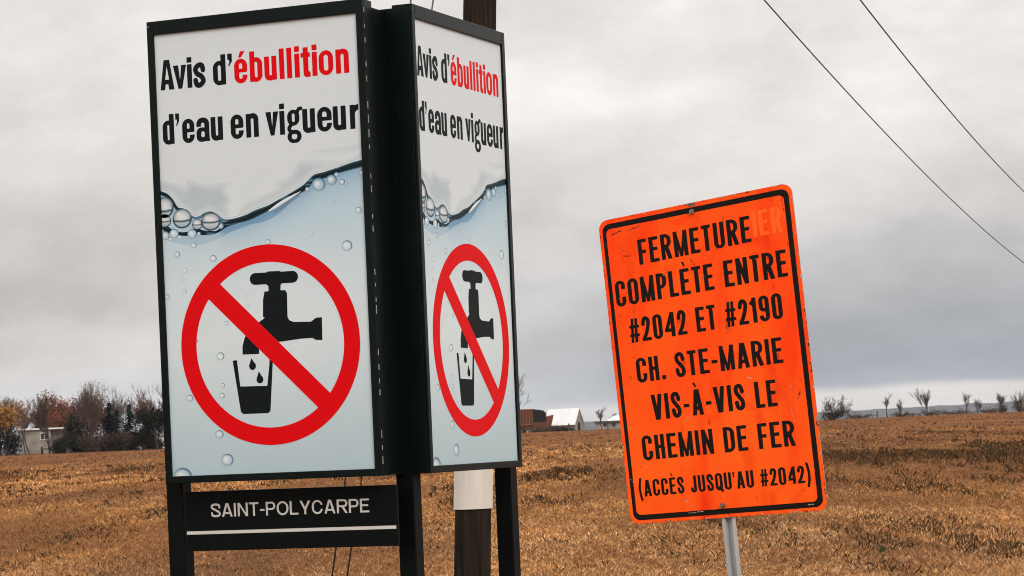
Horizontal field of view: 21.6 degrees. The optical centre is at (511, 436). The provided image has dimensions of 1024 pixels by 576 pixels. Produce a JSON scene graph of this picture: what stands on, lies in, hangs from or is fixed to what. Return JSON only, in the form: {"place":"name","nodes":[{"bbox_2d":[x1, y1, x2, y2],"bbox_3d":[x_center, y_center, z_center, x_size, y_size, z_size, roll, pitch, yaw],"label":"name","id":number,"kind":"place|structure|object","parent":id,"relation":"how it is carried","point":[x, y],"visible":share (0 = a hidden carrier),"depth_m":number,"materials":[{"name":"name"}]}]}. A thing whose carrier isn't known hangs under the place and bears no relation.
{"place":"outdoors","nodes":[
{"label":"outdoors","id":0,"kind":"place"},
{"bbox_2d":[0,411,1023,575],"bbox_3d":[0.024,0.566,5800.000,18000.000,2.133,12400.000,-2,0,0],"label":"field","id":1,"kind":"structure","parent":0,"point":[47,464],"depth_m":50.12,"materials":[{"name":"brown plant"}]},
{"bbox_2d":[0,397,28,441],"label":"golden tree","id":2,"kind":"object","parent":1,"relation":"on","point":[7,413],"visible":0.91,"depth_m":391.88,"materials":[{"name":"yellow plant"}]},
{"bbox_2d":[0,421,32,455],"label":"shrub","id":3,"kind":"object","parent":1,"relation":"on","point":[9,442],"visible":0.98,"depth_m":387.64,"materials":[{"name":"green plant"}]},
{"bbox_2d":[0,397,36,453],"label":"bare tree","id":4,"kind":"object","parent":1,"relation":"on","point":[4,403],"visible":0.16,"depth_m":406.27,"materials":[{"name":"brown plant"}]},
{"bbox_2d":[15,430,25,454],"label":"bare tree","id":5,"kind":"object","parent":1,"relation":"on","point":[23,435],"visible":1,"depth_m":380.68,"materials":[{"name":"brown plant"}]},
{"bbox_2d":[12,407,29,454],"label":"bare tree","id":6,"kind":"object","parent":1,"relation":"on","point":[23,419],"visible":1,"depth_m":381.76,"materials":[{"name":"brown plant"}]},
{"bbox_2d":[6,396,49,428],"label":"bare tree","id":7,"kind":"object","parent":1,"relation":"on","point":[31,414],"visible":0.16,"depth_m":402.75,"materials":[{"name":"grey plant"}]},
{"bbox_2d":[16,427,70,454],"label":"white house","id":8,"kind":"structure","parent":1,"relation":"on","point":[36,442],"depth_m":394.00,"materials":[{"name":"white paint"}]},
{"bbox_2d":[40,433,47,439],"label":"window","id":9,"kind":"structure","parent":8,"relation":"in","point":[42,434],"depth_m":393.88,"materials":[{"name":"white"}]},
{"bbox_2d":[31,391,56,453],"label":"bare tree","id":10,"kind":"object","parent":1,"relation":"on","point":[43,411],"visible":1,"depth_m":383.43,"materials":[{"name":"brown plant"}]},
{"bbox_2d":[32,388,83,427],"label":"tree","id":11,"kind":"object","parent":1,"relation":"on","point":[58,413],"visible":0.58,"depth_m":397.60,"materials":[{"name":"brown plant"}]},
{"bbox_2d":[47,426,84,453],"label":"shrub","id":12,"kind":"object","parent":1,"relation":"on","point":[62,444],"visible":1,"depth_m":382.60,"materials":[{"name":"green plant"}]},
{"bbox_2d":[39,408,93,452],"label":"shrub","id":13,"kind":"object","parent":1,"relation":"on","point":[74,423],"visible":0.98,"depth_m":385.42,"materials":[{"name":"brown plant"}]},
{"bbox_2d":[76,430,109,451],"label":"shrub","id":14,"kind":"object","parent":1,"relation":"on","point":[90,443],"visible":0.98,"depth_m":383.87,"materials":[{"name":"brown plant"}]},
{"bbox_2d":[68,382,123,434],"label":"tree","id":15,"kind":"object","parent":1,"relation":"on","point":[95,423],"visible":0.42,"depth_m":399.56,"materials":[{"name":"plant"}]},
{"bbox_2d":[62,379,138,435],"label":"bare tree","id":16,"kind":"object","parent":1,"relation":"on","point":[86,398],"visible":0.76,"depth_m":395.63,"materials":[{"name":"grey plant"}]},
{"bbox_2d":[96,403,118,451],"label":"spruce tree","id":17,"kind":"object","parent":1,"relation":"on","point":[109,425],"visible":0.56,"depth_m":389.79,"materials":[{"name":"green plant"}]},
{"bbox_2d":[94,430,121,451],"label":"shrub","id":18,"kind":"object","parent":1,"relation":"on","point":[114,443],"visible":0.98,"depth_m":384.57,"materials":[{"name":"brown plant"}]},
{"bbox_2d":[111,410,124,450],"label":"spruce tree","id":19,"kind":"object","parent":1,"relation":"on","point":[117,414],"visible":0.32,"depth_m":392.85,"materials":[{"name":"green plant"}]},
{"bbox_2d":[115,425,133,450],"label":"shrub","id":20,"kind":"object","parent":1,"relation":"on","point":[124,439],"visible":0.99,"depth_m":385.43,"materials":[{"name":"brown plant"}]},
{"bbox_2d":[117,404,146,450],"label":"spruce tree","id":21,"kind":"object","parent":1,"relation":"on","point":[129,424],"visible":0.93,"depth_m":387.65,"materials":[{"name":"green plant"}]},
{"bbox_2d":[115,383,149,431],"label":"bare tree","id":22,"kind":"object","parent":1,"relation":"on","point":[133,407],"visible":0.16,"depth_m":404.10,"materials":[{"name":"brown plant"}]},
{"bbox_2d":[121,385,162,437],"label":"bare tree","id":23,"kind":"object","parent":1,"relation":"on","point":[151,403],"visible":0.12,"depth_m":399.71,"materials":[{"name":"brown plant"}]},
{"bbox_2d":[127,426,163,449],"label":"shrub","id":24,"kind":"object","parent":1,"relation":"on","point":[144,437],"visible":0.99,"depth_m":386.29,"materials":[{"name":"green plant"}]},
{"bbox_2d":[131,401,163,448],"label":"pine tree","id":25,"kind":"object","parent":1,"relation":"on","point":[152,420],"visible":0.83,"depth_m":383.71,"materials":[{"name":"green plant"}]},
{"bbox_2d":[131,430,163,447],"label":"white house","id":26,"kind":"structure","parent":1,"relation":"on","point":[162,433],"depth_m":412.34,"materials":[{"name":"white"}]},
{"bbox_2d":[148,435,163,449],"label":"shrub","id":27,"kind":"object","parent":1,"relation":"on","point":[160,441],"visible":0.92,"depth_m":387.82,"materials":[{"name":"brown plant"}]},
{"bbox_2d":[146,0,521,575],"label":"notice board","id":28,"kind":"object","parent":1,"relation":"on","point":[334,239],"visible":1,"depth_m":14.13,"materials":[{"name":"black painted aluminium"},{"name":"black painted steel"},{"name":"printed vinyl"}]},
{"bbox_2d":[454,0,495,575],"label":"utility pole","id":29,"kind":"object","parent":1,"relation":"on","point":[473,497],"visible":0.36,"depth_m":19.89,"materials":[{"name":"brown wood"}]},
{"bbox_2d":[331,0,411,575],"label":"guy wire","id":30,"kind":"object","parent":29,"relation":"attached to","point":[344,485],"depth_m":17.55,"materials":[{"name":"grey metal"}]},
{"bbox_2d":[346,0,433,575],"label":"guy wire","id":31,"kind":"object","parent":29,"relation":"attached to","point":[362,477],"depth_m":17.61,"materials":[{"name":"grey metal"}]},
{"bbox_2d":[519,375,532,408],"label":"bare tree","id":32,"kind":"object","parent":1,"relation":"on","point":[521,390],"visible":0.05,"depth_m":471.22,"materials":[{"name":"grey plant"}]},
{"bbox_2d":[520,409,547,432],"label":"farm wagon","id":33,"kind":"object","parent":1,"relation":"on","point":[533,418],"visible":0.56,"depth_m":479.95,"materials":[{"name":"red metal"}]},
{"bbox_2d":[528,425,555,431],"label":"shrub","id":34,"kind":"object","parent":1,"relation":"on","point":[544,430],"visible":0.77,"depth_m":473.80,"materials":[{"name":"brown plant"}]},
{"bbox_2d":[546,415,553,426],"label":"hopper cart","id":35,"kind":"object","parent":1,"relation":"on","point":[549,418],"visible":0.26,"depth_m":483.89,"materials":[{"name":"orange metal"}]},
{"bbox_2d":[550,424,575,431],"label":"shrub","id":36,"kind":"object","parent":1,"relation":"on","point":[561,428],"visible":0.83,"depth_m":476.97,"materials":[{"name":"brown plant"}]},
{"bbox_2d":[547,408,584,431],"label":"barn","id":37,"kind":"structure","parent":1,"relation":"on","point":[573,417],"depth_m":501.12,"materials":[{"name":"metal"}]},
{"bbox_2d":[596,406,606,428],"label":"bare tree","id":38,"kind":"object","parent":1,"relation":"on","point":[600,414],"visible":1,"depth_m":464.94,"materials":[{"name":"grey plant"}]},
{"bbox_2d":[594,415,620,429],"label":"white house","id":39,"kind":"structure","parent":1,"relation":"on","point":[613,422],"depth_m":510.00,"materials":[{"name":"metal"}]},
{"bbox_2d":[599,184,826,575],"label":"road sign","id":40,"kind":"object","parent":1,"relation":"on","point":[714,378],"visible":1,"depth_m":10.30,"materials":[{"name":"orange reflective sheeting"},{"name":"galvanised steel"},{"name":"black ink"}]},
{"bbox_2d":[820,402,845,419],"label":"shrub","id":41,"kind":"object","parent":1,"relation":"on","point":[836,414],"visible":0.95,"depth_m":399.42,"materials":[{"name":"grey plant"}]},
{"bbox_2d":[821,394,853,419],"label":"bare tree","id":42,"kind":"object","parent":1,"relation":"on","point":[842,408],"visible":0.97,"depth_m":402.39,"materials":[{"name":"grey plant"}]},
{"bbox_2d":[841,411,876,418],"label":"shrub","id":43,"kind":"object","parent":1,"relation":"on","point":[856,416],"visible":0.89,"depth_m":461.36,"materials":[{"name":"brown plant"}]},
{"bbox_2d":[874,543,887,554],"bbox_3d":[4.298,1.321,31.513,0.222,0.155,0.220,-2,0,32],"label":"weed","id":44,"kind":"object","parent":1,"relation":"on","point":[882,548],"visible":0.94,"depth_m":31.50,"materials":[{"name":"green plant"}]},
{"bbox_2d":[880,394,891,416],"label":"bare tree","id":45,"kind":"object","parent":1,"relation":"on","point":[886,402],"visible":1,"depth_m":470.37,"materials":[{"name":"grey plant"}]},
{"bbox_2d":[896,400,903,411],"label":"bare tree","id":46,"kind":"object","parent":1,"relation":"on","point":[899,408],"visible":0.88,"depth_m":479.80,"materials":[{"name":"grey plant"}]},
{"bbox_2d":[890,410,912,416],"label":"shrub","id":47,"kind":"object","parent":1,"relation":"on","point":[897,414],"visible":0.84,"depth_m":463.71,"materials":[{"name":"brown plant"}]},
{"bbox_2d":[911,389,931,415],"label":"bare tree","id":48,"kind":"object","parent":1,"relation":"on","point":[926,399],"visible":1,"depth_m":465.77,"materials":[{"name":"grey plant"}]},
{"bbox_2d":[906,407,940,415],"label":"shrub","id":49,"kind":"object","parent":1,"relation":"on","point":[932,412],"visible":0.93,"depth_m":465.28,"materials":[{"name":"brown plant"}]},
{"bbox_2d":[934,407,975,414],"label":"shrub","id":50,"kind":"object","parent":1,"relation":"on","point":[959,411],"visible":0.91,"depth_m":467.30,"materials":[{"name":"brown plant"}]},
{"bbox_2d":[962,394,970,413],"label":"bare tree","id":51,"kind":"object","parent":1,"relation":"on","point":[965,399],"visible":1,"depth_m":477.86,"materials":[{"name":"grey plant"}]},
{"bbox_2d":[972,399,982,413],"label":"bare tree","id":52,"kind":"object","parent":1,"relation":"on","point":[976,404],"visible":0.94,"depth_m":520.26,"materials":[{"name":"grey plant"}]},
{"bbox_2d":[975,406,1005,412],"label":"shrub","id":53,"kind":"object","parent":1,"relation":"on","point":[990,409],"visible":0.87,"depth_m":469.29,"materials":[{"name":"brown plant"}]},
{"bbox_2d":[996,393,1005,412],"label":"bare tree","id":54,"kind":"object","parent":1,"relation":"on","point":[1001,399],"visible":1,"depth_m":469.94,"materials":[{"name":"grey plant"}]},
{"bbox_2d":[997,403,1008,411],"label":"shrub","id":55,"kind":"object","parent":1,"relation":"on","point":[1003,407],"visible":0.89,"depth_m":471.97,"materials":[{"name":"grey plant"}]},
{"bbox_2d":[1010,390,1023,411],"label":"bare tree","id":56,"kind":"object","parent":1,"relation":"on","point":[1020,401],"visible":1,"depth_m":467.32,"materials":[{"name":"grey plant"}]},
{"bbox_2d":[1011,402,1023,411],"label":"shrub","id":57,"kind":"object","parent":1,"relation":"on","point":[1015,406],"visible":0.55,"depth_m":473.88,"materials":[{"name":"brown plant"}]},
{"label":"utility pole","id":58,"kind":"object","parent":1,"relation":"on","visible":0},
{"bbox_2d":[764,0,1023,262],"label":"overhead wire","id":59,"kind":"object","parent":58,"relation":"attached to","point":[875,122],"visible":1,"depth_m":42.36,"materials":[{"name":"grey metal"}]},
{"bbox_2d":[860,0,1023,191],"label":"overhead wire","id":60,"kind":"object","parent":58,"relation":"attached to","point":[933,91],"visible":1,"depth_m":50.89,"materials":[{"name":"grey metal"}]},
{"bbox_2d":[0,0,1023,440],"label":"sky","id":61,"kind":"structure","parent":0,"point":[616,108],"materials":[{"name":"grey"}]},
{"bbox_2d":[2,401,1023,454],"bbox_3d":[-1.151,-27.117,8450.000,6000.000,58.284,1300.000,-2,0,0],"label":"hills","id":62,"kind":"structure","parent":0,"point":[971,407],"depth_m":7939.04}
]}

